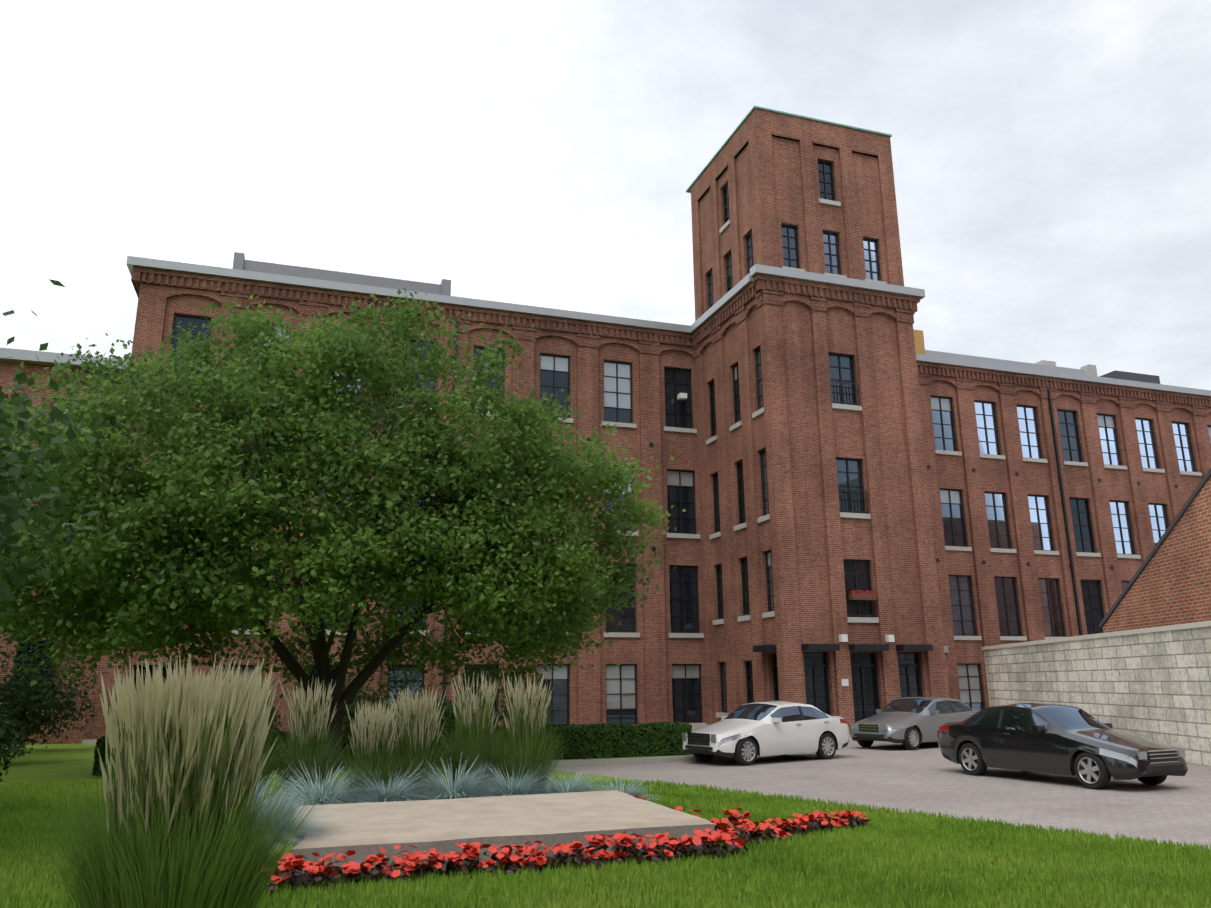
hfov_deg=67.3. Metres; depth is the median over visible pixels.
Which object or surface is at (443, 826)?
stone slab
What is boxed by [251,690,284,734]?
shrub
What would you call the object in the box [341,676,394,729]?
shrub
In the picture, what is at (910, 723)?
car
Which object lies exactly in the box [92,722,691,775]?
hedge
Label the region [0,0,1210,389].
sky
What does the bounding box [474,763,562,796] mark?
blue oat grass
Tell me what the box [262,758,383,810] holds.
blue oat grass
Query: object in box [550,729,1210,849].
forecourt pavement
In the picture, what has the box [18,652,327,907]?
reed grass
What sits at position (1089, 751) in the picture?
car
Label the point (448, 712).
shrub
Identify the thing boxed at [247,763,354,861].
blue oat grass
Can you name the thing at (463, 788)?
blue oat grass
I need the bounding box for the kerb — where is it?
[544,755,734,766]
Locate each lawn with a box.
[0,743,1205,904]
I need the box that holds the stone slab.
[292,790,715,874]
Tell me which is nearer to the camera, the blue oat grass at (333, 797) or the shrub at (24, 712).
the blue oat grass at (333, 797)
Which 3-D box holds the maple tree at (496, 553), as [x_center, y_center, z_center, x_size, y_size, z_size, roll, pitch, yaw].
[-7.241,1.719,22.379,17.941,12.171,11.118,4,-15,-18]
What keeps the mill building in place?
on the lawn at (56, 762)
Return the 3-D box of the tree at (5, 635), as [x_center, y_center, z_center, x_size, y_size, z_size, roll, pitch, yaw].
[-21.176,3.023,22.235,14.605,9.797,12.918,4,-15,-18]
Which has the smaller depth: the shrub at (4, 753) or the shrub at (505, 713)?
the shrub at (4, 753)
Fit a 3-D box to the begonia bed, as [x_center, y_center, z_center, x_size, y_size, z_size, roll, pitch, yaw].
[0.289,3.975,9.358,2.890,0.542,7.208,-9,-17,32]
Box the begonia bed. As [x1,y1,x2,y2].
[261,795,869,892]
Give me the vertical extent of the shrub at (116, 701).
2.520 m
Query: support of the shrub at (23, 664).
on the lawn at (56, 762)
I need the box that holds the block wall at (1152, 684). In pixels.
[982,621,1210,766]
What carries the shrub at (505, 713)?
on the lawn at (56, 762)
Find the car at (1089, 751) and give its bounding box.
[937,703,1187,788]
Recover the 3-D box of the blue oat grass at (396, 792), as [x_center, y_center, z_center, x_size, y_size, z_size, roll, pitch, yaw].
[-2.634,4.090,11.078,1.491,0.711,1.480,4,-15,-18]
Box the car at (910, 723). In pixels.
[850,696,979,749]
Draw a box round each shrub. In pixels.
[0,637,100,745]
[0,668,98,764]
[0,693,27,781]
[105,677,165,734]
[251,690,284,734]
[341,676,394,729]
[418,694,479,727]
[493,688,555,725]
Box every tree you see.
[0,279,129,617]
[0,287,685,770]
[0,494,76,657]
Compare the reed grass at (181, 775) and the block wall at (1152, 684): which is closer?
the reed grass at (181, 775)
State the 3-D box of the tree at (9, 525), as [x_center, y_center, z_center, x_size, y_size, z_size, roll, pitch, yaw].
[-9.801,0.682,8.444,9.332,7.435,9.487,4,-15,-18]
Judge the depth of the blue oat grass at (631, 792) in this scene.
11.80 m
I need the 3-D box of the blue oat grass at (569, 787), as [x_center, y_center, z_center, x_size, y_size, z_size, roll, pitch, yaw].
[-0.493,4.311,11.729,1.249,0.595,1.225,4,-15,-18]
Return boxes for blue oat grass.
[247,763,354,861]
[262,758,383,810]
[343,760,442,803]
[409,754,509,799]
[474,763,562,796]
[530,765,603,793]
[589,773,659,800]
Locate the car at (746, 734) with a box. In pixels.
[682,701,849,765]
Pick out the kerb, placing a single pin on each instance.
(590, 762)
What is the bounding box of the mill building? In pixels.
[0,106,1210,744]
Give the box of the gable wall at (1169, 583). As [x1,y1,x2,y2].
[1099,468,1210,632]

